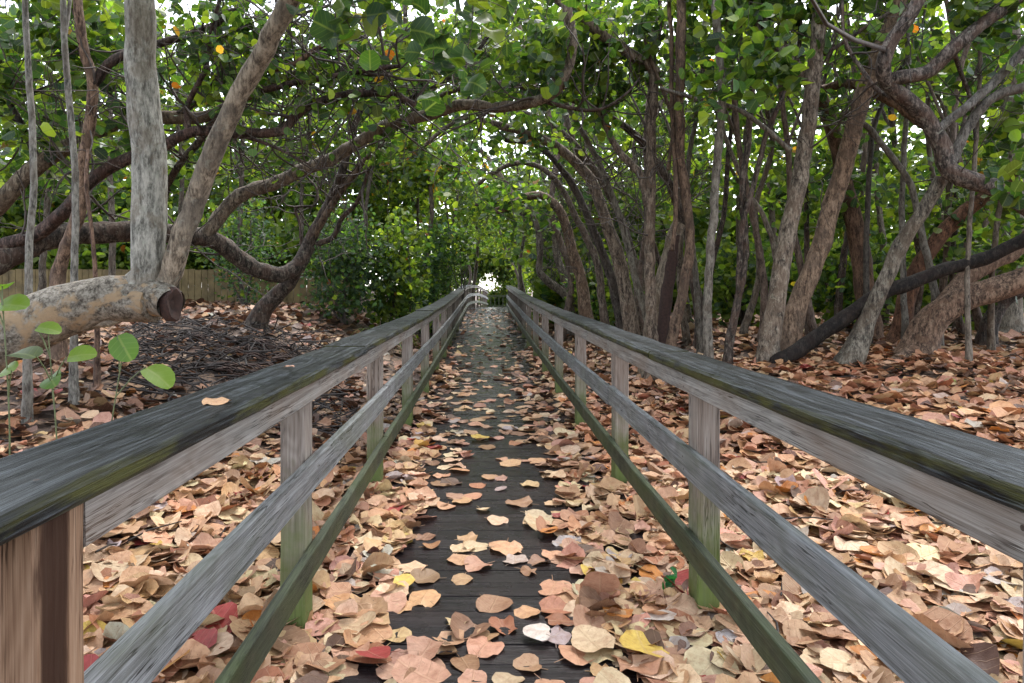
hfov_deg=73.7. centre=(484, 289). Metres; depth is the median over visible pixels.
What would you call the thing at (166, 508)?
fallen leaf
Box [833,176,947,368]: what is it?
sea grape tree
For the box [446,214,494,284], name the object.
thicket tree
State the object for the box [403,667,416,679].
fallen leaf
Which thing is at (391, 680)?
fallen leaf
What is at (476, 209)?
sea grape tree
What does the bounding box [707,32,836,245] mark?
thicket tree
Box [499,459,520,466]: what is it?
fallen leaf
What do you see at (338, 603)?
fallen leaf
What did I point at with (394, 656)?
fallen leaf
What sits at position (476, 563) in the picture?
fallen leaf
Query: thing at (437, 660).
fallen leaf
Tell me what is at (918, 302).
sapling
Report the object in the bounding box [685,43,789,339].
sapling
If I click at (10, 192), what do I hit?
sea grape tree
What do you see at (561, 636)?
fallen leaf
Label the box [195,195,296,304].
shrub
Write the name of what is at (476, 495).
fallen leaf
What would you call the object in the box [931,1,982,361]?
sapling
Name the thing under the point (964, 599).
fallen leaf
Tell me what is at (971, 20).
sea grape tree
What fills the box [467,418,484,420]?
fallen leaf
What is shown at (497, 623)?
fallen leaf
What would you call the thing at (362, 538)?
fallen leaf
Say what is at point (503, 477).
fallen leaf
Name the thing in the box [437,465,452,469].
fallen leaf
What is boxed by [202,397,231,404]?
fallen leaf
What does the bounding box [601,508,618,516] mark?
fallen leaf
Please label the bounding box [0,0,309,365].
sea grape tree
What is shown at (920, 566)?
fallen leaf
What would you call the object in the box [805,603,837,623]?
fallen leaf
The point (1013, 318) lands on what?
sea grape tree
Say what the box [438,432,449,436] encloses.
fallen leaf
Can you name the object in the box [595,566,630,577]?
fallen leaf
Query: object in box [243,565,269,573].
fallen leaf
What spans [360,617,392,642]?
fallen leaf
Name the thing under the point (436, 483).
fallen leaf
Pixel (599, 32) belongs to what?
sea grape tree
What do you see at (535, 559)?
fallen leaf
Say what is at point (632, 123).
thicket tree
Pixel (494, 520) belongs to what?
fallen leaf
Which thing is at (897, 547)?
fallen leaf
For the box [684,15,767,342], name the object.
sapling
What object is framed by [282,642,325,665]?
fallen leaf
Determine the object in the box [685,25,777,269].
sapling
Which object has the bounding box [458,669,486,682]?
fallen leaf
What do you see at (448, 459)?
fallen leaf
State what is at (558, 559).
fallen leaf
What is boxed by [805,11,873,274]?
sapling
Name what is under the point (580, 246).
shrub
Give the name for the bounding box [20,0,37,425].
sapling
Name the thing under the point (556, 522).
fallen leaf
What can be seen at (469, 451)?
fallen leaf
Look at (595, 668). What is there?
fallen leaf
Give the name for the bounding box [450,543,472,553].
fallen leaf
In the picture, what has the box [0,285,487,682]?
wooden railing
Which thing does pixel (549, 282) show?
sea grape tree
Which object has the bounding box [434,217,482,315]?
shrub
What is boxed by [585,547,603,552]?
fallen leaf
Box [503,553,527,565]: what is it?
fallen leaf
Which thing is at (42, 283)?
thicket tree
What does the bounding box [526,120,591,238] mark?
thicket tree
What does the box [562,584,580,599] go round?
fallen leaf
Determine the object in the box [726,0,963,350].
sea grape tree
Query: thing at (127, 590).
fallen leaf
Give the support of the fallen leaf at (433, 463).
on the boardwalk path
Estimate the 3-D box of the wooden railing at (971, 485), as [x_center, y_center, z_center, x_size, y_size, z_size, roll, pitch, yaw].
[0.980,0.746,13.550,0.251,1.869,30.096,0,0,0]
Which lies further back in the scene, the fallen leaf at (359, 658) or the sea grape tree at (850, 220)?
the sea grape tree at (850, 220)
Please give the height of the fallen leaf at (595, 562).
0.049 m
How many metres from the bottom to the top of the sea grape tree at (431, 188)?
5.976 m
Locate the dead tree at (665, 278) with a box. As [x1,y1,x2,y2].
[636,222,684,377]
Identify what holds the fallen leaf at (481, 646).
on the boardwalk path
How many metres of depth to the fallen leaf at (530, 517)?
4.08 m
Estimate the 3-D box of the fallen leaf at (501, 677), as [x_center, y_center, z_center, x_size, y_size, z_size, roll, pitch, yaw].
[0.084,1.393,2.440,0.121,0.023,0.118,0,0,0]
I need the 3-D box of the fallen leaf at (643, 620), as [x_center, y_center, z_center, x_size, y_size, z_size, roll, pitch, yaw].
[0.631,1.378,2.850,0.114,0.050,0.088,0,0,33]
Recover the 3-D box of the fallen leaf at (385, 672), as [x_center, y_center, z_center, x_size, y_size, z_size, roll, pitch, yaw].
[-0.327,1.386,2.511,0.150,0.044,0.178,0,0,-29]
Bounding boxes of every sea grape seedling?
[0,282,29,454]
[6,321,96,438]
[83,332,174,548]
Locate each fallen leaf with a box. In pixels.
[108,587,133,604]
[117,594,142,604]
[142,531,174,544]
[147,505,174,516]
[155,545,190,563]
[174,573,185,584]
[188,628,217,647]
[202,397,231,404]
[230,576,262,596]
[240,577,270,593]
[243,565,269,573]
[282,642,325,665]
[305,656,345,671]
[320,581,359,598]
[331,611,375,633]
[333,595,360,607]
[344,531,371,549]
[346,642,391,669]
[351,553,365,561]
[355,646,399,657]
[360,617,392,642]
[361,552,394,576]
[363,537,399,555]
[368,507,395,516]
[376,661,394,678]
[382,529,406,545]
[384,520,412,535]
[384,678,396,682]
[385,627,411,645]
[388,601,412,613]
[390,648,407,663]
[391,650,450,682]
[393,574,415,586]
[397,560,427,572]
[398,514,417,519]
[399,635,444,659]
[401,507,426,513]
[401,515,423,527]
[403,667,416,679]
[406,500,433,508]
[409,589,440,606]
[410,568,446,582]
[414,532,435,539]
[422,540,439,548]
[425,460,439,465]
[425,498,447,506]
[427,451,440,457]
[430,480,450,485]
[431,657,445,667]
[433,473,449,477]
[433,629,466,645]
[436,640,458,654]
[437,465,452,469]
[437,501,454,509]
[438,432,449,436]
[438,457,462,461]
[440,477,461,484]
[443,452,458,457]
[444,439,461,443]
[446,493,464,499]
[447,496,471,502]
[447,553,475,564]
[448,418,459,422]
[449,462,466,467]
[449,468,469,470]
[450,448,464,450]
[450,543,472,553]
[450,612,490,639]
[450,651,479,671]
[451,573,472,584]
[453,450,471,453]
[455,441,469,444]
[455,531,477,542]
[458,392,470,395]
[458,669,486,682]
[459,492,481,498]
[460,451,473,457]
[463,429,477,434]
[463,540,490,551]
[464,555,494,571]
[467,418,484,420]
[467,635,504,657]
[468,421,483,426]
[469,483,485,487]
[471,434,488,437]
[473,403,485,406]
[476,594,512,612]
[476,628,498,640]
[477,507,489,510]
[478,444,495,449]
[481,474,497,480]
[484,515,507,524]
[489,436,503,439]
[489,539,522,554]
[489,615,516,634]
[492,672,524,682]
[495,474,507,480]
[495,486,506,490]
[497,424,513,427]
[498,426,517,429]
[499,429,511,434]
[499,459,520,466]
[503,409,513,412]
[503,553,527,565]
[504,398,513,403]
[505,496,538,506]
[509,440,522,445]
[510,431,528,435]
[511,426,528,430]
[513,653,547,671]
[514,565,536,575]
[514,605,543,618]
[520,480,538,486]
[520,509,551,517]
[522,416,535,420]
[523,513,553,530]
[523,623,552,640]
[528,458,545,463]
[528,554,547,565]
[533,461,551,465]
[534,673,564,682]
[538,526,557,532]
[538,576,571,594]
[539,595,570,613]
[541,549,560,559]
[542,624,571,647]
[544,500,561,506]
[544,519,566,525]
[545,613,573,629]
[548,592,574,602]
[551,553,564,563]
[554,645,594,665]
[560,509,581,520]
[562,538,580,547]
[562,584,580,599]
[564,604,605,628]
[567,579,583,594]
[571,624,615,651]
[575,530,601,539]
[579,677,594,682]
[580,571,625,594]
[583,641,622,664]
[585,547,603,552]
[585,662,616,675]
[590,522,607,529]
[592,559,612,571]
[593,667,630,682]
[595,529,615,542]
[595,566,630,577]
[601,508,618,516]
[601,622,621,635]
[603,604,633,617]
[607,562,636,572]
[608,511,632,529]
[612,652,662,681]
[614,597,645,614]
[619,628,668,657]
[620,549,644,563]
[620,612,650,627]
[625,585,644,601]
[628,538,646,555]
[641,605,675,619]
[645,579,665,589]
[648,587,681,604]
[654,620,687,634]
[663,628,712,646]
[666,592,715,621]
[683,645,741,677]
[720,532,750,548]
[725,566,734,574]
[741,583,757,593]
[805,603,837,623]
[819,645,858,672]
[826,515,848,534]
[829,499,841,506]
[842,502,869,508]
[847,493,871,500]
[861,516,893,523]
[877,541,919,561]
[887,588,920,599]
[902,561,925,574]
[906,590,928,595]
[908,539,929,545]
[928,525,968,539]
[948,595,979,602]
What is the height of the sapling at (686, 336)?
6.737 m
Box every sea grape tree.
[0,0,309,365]
[0,0,426,229]
[0,0,517,372]
[0,0,527,249]
[0,0,655,330]
[378,128,468,256]
[383,116,586,314]
[410,21,751,349]
[418,46,688,335]
[436,125,618,324]
[438,39,658,334]
[453,165,593,344]
[454,163,551,258]
[472,69,672,329]
[476,0,740,320]
[502,0,731,380]
[506,0,1023,220]
[511,183,587,337]
[625,0,782,384]
[659,0,812,357]
[672,0,910,362]
[700,0,822,364]
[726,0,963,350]
[742,44,935,343]
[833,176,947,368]
[879,160,1023,364]
[885,143,1023,343]
[895,0,1023,336]
[973,293,1023,345]
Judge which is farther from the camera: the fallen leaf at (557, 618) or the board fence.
the board fence
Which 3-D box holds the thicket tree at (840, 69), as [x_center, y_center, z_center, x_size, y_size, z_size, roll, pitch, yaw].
[7.220,-2.397,14.059,2.872,6.646,2.914,0,0,0]
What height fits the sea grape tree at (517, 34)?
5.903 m
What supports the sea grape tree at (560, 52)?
on the ground
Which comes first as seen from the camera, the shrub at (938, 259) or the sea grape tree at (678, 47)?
the sea grape tree at (678, 47)
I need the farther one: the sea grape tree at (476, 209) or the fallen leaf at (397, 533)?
the sea grape tree at (476, 209)
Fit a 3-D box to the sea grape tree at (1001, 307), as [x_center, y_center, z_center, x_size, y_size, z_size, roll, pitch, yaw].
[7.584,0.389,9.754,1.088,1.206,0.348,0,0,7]
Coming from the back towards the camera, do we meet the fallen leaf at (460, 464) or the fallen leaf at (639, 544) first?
the fallen leaf at (460, 464)
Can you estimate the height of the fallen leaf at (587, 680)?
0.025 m
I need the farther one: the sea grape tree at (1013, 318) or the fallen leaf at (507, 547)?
the sea grape tree at (1013, 318)
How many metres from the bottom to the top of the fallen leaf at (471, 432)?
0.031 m
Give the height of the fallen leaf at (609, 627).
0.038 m
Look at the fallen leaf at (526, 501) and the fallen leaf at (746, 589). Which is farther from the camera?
the fallen leaf at (526, 501)
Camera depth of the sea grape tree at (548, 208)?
13.92 m
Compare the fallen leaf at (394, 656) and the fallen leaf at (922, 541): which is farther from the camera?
the fallen leaf at (922, 541)
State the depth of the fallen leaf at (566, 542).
3.72 m
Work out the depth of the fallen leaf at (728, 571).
3.36 m
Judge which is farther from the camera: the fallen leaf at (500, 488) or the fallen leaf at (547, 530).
the fallen leaf at (500, 488)
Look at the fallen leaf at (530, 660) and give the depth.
2.55 m
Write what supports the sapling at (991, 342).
on the ground
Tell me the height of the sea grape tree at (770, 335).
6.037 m
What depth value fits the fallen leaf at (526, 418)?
7.19 m
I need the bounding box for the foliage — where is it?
[0,0,1023,323]
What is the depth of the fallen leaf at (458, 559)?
3.54 m
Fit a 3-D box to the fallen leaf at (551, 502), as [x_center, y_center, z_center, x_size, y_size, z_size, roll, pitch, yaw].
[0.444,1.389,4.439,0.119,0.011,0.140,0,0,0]
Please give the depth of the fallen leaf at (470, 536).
3.83 m
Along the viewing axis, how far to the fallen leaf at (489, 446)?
6.01 m
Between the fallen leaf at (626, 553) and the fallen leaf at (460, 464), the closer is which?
the fallen leaf at (626, 553)
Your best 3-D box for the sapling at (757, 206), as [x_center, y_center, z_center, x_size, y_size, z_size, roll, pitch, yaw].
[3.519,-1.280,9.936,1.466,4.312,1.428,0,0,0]
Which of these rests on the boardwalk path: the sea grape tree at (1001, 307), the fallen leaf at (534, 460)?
the fallen leaf at (534, 460)
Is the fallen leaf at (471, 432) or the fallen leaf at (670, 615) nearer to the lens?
the fallen leaf at (670, 615)
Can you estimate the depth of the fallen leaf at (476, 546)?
3.71 m
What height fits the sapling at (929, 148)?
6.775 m
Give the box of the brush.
[95,310,360,440]
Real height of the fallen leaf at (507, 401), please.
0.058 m
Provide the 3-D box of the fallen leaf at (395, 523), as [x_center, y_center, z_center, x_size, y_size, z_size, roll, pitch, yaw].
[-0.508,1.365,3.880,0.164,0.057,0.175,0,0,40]
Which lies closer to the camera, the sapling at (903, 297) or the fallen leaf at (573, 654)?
the fallen leaf at (573, 654)
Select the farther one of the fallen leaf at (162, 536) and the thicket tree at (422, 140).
the thicket tree at (422, 140)
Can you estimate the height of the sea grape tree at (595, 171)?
5.365 m
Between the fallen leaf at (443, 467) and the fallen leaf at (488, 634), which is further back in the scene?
the fallen leaf at (443, 467)
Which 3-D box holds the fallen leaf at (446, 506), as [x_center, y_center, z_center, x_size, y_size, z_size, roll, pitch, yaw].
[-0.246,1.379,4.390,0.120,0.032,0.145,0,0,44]
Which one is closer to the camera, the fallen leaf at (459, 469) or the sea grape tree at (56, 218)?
the fallen leaf at (459, 469)
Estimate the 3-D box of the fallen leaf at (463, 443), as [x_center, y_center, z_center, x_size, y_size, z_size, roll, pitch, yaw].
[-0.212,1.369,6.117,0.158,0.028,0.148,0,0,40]
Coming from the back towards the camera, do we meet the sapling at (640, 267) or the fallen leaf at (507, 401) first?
the sapling at (640, 267)
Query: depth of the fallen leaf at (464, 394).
8.79 m
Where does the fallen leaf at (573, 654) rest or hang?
on the boardwalk path
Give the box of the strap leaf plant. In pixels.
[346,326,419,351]
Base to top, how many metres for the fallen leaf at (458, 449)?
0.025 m
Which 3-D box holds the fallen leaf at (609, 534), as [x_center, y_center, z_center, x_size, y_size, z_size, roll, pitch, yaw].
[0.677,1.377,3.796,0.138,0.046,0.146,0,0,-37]
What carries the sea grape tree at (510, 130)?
on the ground
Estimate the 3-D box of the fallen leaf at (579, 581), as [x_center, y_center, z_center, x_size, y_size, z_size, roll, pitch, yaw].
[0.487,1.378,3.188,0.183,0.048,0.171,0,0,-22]
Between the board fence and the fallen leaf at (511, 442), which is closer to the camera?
the fallen leaf at (511, 442)
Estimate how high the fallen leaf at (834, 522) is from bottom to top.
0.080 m
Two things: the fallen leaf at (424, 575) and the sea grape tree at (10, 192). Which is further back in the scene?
the sea grape tree at (10, 192)
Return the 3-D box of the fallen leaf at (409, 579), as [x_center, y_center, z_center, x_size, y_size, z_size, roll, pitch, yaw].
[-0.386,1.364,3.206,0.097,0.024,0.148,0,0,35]
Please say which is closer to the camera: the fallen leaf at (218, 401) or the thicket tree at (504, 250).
the fallen leaf at (218, 401)
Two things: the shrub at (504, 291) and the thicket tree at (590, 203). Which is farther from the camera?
the shrub at (504, 291)
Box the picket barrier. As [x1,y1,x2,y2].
[489,295,507,306]
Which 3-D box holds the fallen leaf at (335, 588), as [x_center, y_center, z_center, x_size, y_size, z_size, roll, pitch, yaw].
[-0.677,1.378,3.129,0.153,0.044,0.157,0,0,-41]
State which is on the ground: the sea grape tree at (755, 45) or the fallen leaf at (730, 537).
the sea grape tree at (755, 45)
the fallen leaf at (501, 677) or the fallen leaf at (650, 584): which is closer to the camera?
the fallen leaf at (501, 677)
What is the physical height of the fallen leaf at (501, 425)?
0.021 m
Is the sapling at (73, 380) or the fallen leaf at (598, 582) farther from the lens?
the sapling at (73, 380)
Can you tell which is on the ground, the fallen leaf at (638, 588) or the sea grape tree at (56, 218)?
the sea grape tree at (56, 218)
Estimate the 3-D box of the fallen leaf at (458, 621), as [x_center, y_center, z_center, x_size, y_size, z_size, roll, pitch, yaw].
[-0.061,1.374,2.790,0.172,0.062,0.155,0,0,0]
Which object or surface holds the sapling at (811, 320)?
on the ground
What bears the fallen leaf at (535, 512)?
on the boardwalk path
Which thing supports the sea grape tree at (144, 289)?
on the ground
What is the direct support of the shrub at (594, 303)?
on the ground
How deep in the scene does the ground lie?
7.80 m
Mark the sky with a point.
(914, 129)
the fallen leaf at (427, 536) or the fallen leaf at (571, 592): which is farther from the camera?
the fallen leaf at (427, 536)
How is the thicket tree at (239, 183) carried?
on the ground
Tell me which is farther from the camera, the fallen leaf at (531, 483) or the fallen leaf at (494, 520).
the fallen leaf at (531, 483)
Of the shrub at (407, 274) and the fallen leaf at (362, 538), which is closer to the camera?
the fallen leaf at (362, 538)
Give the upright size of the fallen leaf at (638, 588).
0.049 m
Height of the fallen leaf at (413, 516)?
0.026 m
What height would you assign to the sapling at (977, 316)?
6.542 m
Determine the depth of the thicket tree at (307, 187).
17.61 m
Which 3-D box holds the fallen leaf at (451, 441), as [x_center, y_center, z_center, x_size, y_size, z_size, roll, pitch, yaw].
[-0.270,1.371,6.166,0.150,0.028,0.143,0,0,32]
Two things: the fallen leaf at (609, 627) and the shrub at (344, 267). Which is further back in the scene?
the shrub at (344, 267)
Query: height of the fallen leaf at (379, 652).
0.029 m
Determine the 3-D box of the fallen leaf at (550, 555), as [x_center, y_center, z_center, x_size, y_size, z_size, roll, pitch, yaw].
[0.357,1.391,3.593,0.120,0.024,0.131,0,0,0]
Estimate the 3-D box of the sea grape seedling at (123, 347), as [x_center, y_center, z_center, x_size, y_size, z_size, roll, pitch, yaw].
[-1.421,0.777,2.594,0.461,1.228,0.104,0,0,0]
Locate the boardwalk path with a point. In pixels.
(498, 577)
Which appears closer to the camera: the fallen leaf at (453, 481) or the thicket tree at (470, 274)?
the fallen leaf at (453, 481)
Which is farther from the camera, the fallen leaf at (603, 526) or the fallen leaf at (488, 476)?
the fallen leaf at (488, 476)
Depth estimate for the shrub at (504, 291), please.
48.68 m
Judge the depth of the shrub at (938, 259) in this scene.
11.78 m
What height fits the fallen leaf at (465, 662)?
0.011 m
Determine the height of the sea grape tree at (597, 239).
5.048 m
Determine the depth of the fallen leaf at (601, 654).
2.60 m
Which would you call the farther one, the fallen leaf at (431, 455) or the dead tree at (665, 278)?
the dead tree at (665, 278)
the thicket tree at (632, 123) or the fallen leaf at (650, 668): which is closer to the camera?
the fallen leaf at (650, 668)
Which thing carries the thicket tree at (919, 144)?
on the ground
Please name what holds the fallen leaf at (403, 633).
on the boardwalk path
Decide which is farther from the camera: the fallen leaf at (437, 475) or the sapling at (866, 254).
the sapling at (866, 254)
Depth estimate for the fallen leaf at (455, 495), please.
4.60 m
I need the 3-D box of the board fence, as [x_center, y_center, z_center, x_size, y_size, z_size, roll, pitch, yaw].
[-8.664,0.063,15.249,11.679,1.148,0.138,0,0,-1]
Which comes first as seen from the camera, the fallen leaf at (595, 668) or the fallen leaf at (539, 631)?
the fallen leaf at (595, 668)
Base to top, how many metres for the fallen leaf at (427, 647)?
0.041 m
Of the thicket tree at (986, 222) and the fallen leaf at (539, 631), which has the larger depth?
the thicket tree at (986, 222)
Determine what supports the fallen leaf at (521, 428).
on the boardwalk path
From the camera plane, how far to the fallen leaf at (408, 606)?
3.00 m
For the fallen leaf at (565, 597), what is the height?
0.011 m
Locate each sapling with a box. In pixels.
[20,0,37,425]
[60,0,79,404]
[84,149,100,390]
[514,0,608,341]
[528,1,615,276]
[603,0,667,265]
[609,0,727,345]
[637,1,694,335]
[673,5,733,353]
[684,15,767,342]
[684,61,775,259]
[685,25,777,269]
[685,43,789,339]
[756,4,851,347]
[760,1,852,335]
[788,31,944,345]
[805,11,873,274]
[834,10,945,314]
[845,3,933,316]
[860,7,970,292]
[863,0,945,345]
[895,0,988,330]
[898,2,935,337]
[914,0,982,330]
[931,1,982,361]
[942,8,1023,337]
[986,5,1023,349]
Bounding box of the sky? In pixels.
[0,0,1023,291]
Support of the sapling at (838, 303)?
on the ground
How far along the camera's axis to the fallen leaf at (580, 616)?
2.83 m
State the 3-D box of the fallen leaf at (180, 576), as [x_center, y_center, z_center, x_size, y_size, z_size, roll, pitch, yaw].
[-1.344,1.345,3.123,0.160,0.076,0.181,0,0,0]
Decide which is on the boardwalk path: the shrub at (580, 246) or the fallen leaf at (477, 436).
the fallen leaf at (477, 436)
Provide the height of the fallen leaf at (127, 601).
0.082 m
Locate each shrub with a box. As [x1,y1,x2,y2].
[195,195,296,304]
[284,196,394,324]
[360,206,436,337]
[404,219,465,337]
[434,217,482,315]
[450,252,482,292]
[496,271,530,303]
[537,237,586,322]
[560,238,644,326]
[676,225,798,326]
[791,216,915,327]
[894,225,1023,329]
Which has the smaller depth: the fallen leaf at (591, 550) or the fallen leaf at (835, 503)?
the fallen leaf at (591, 550)
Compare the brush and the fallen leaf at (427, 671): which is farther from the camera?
the brush
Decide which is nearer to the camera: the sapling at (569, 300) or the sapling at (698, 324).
the sapling at (698, 324)
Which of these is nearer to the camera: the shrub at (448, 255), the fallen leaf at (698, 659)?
the fallen leaf at (698, 659)
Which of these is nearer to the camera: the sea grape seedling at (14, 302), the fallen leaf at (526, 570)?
the sea grape seedling at (14, 302)
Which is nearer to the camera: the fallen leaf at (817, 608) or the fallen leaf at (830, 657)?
the fallen leaf at (830, 657)
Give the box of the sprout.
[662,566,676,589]
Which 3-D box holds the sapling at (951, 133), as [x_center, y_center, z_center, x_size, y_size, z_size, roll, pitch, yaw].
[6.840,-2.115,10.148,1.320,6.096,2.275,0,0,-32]
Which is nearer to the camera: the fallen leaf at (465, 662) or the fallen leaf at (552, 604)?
the fallen leaf at (465, 662)
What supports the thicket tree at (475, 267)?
on the ground
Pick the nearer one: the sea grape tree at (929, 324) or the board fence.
the sea grape tree at (929, 324)
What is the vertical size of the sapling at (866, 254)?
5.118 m
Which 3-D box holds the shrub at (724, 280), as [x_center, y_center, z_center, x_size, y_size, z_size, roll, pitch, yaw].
[4.659,-0.117,12.538,2.100,2.131,2.364,0,0,0]
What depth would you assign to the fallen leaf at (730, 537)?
3.71 m
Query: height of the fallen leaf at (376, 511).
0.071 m
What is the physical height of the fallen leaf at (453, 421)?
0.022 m
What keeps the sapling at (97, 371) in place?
on the ground
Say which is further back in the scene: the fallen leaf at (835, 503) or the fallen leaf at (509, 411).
the fallen leaf at (509, 411)
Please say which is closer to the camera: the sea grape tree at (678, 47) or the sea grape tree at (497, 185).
the sea grape tree at (678, 47)
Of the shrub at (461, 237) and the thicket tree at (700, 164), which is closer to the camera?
the thicket tree at (700, 164)
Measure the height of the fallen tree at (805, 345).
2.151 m
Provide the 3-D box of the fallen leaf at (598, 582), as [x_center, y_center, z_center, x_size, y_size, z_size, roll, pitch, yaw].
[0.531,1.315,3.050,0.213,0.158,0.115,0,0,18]
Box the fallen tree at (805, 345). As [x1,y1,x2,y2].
[769,233,1023,363]
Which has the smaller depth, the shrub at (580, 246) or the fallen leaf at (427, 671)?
the fallen leaf at (427, 671)
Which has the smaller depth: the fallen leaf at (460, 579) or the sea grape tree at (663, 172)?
the fallen leaf at (460, 579)
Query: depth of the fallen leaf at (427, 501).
4.44 m
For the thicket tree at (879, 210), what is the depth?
12.97 m
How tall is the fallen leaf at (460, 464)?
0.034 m
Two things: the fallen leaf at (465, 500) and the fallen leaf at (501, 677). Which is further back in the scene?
the fallen leaf at (465, 500)
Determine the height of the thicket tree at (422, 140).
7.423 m
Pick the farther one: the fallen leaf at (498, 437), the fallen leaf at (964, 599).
the fallen leaf at (498, 437)
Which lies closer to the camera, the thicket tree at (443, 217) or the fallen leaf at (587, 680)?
the fallen leaf at (587, 680)
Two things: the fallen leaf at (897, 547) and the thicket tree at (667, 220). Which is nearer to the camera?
the fallen leaf at (897, 547)
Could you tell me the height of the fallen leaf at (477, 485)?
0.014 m
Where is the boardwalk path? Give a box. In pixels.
[288,307,713,682]
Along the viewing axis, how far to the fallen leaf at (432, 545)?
3.72 m
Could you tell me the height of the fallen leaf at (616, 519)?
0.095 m
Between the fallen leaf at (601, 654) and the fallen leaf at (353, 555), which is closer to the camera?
the fallen leaf at (601, 654)
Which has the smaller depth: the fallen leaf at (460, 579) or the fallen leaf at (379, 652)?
the fallen leaf at (379, 652)
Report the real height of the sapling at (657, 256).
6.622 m
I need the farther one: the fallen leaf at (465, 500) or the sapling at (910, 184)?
the sapling at (910, 184)
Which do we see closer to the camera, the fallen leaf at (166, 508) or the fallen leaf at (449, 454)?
the fallen leaf at (166, 508)
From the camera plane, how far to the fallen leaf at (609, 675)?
2.41 m
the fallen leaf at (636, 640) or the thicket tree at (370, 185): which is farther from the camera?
the thicket tree at (370, 185)
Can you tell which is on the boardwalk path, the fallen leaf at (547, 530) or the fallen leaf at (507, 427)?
the fallen leaf at (507, 427)
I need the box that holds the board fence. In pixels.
[0,269,358,314]
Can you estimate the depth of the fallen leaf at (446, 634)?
2.74 m
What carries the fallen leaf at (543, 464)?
on the boardwalk path
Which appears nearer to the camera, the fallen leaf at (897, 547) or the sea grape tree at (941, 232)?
the fallen leaf at (897, 547)
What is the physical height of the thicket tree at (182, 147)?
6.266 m
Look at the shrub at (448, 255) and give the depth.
16.68 m
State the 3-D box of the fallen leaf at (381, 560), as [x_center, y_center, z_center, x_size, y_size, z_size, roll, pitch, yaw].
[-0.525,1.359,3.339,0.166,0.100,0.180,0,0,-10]
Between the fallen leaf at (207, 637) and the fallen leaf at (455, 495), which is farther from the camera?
the fallen leaf at (455, 495)
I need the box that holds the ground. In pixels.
[0,287,1023,658]
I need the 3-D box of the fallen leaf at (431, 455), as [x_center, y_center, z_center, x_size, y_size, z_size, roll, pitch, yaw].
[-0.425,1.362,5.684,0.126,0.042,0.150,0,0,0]
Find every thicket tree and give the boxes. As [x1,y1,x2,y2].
[0,0,50,189]
[0,0,100,290]
[30,0,173,275]
[118,17,231,288]
[185,43,287,282]
[260,54,361,245]
[327,83,410,300]
[376,94,451,262]
[424,154,492,272]
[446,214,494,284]
[459,177,494,307]
[481,212,532,288]
[484,156,534,289]
[487,134,549,311]
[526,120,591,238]
[541,102,624,271]
[582,67,704,294]
[593,94,714,235]
[614,17,745,324]
[690,11,800,295]
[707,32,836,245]
[775,10,907,320]
[804,18,944,323]
[894,8,1023,314]
[896,14,997,219]
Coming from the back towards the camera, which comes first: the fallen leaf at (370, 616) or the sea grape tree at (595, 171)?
the sea grape tree at (595, 171)
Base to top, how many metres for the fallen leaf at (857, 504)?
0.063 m
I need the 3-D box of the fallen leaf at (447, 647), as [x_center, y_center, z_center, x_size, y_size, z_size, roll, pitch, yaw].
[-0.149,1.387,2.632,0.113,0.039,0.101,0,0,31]
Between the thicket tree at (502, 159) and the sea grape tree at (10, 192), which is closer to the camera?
the sea grape tree at (10, 192)
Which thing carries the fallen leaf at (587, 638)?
on the fallen leaf at (573, 654)
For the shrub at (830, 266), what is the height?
2.098 m
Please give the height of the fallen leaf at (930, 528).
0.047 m
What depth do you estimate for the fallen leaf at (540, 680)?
2.43 m
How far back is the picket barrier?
46.46 m
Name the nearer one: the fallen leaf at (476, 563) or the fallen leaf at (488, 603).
the fallen leaf at (488, 603)
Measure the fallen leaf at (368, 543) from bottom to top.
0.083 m
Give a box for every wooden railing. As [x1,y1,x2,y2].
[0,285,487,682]
[506,285,1023,682]
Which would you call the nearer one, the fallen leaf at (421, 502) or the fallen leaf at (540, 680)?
the fallen leaf at (540, 680)
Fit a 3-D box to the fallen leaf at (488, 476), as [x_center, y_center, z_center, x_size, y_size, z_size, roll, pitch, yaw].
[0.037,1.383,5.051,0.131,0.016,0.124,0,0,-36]
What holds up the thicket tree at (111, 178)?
on the ground
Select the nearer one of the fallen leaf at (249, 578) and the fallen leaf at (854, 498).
the fallen leaf at (249, 578)
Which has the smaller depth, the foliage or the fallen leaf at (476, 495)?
the fallen leaf at (476, 495)

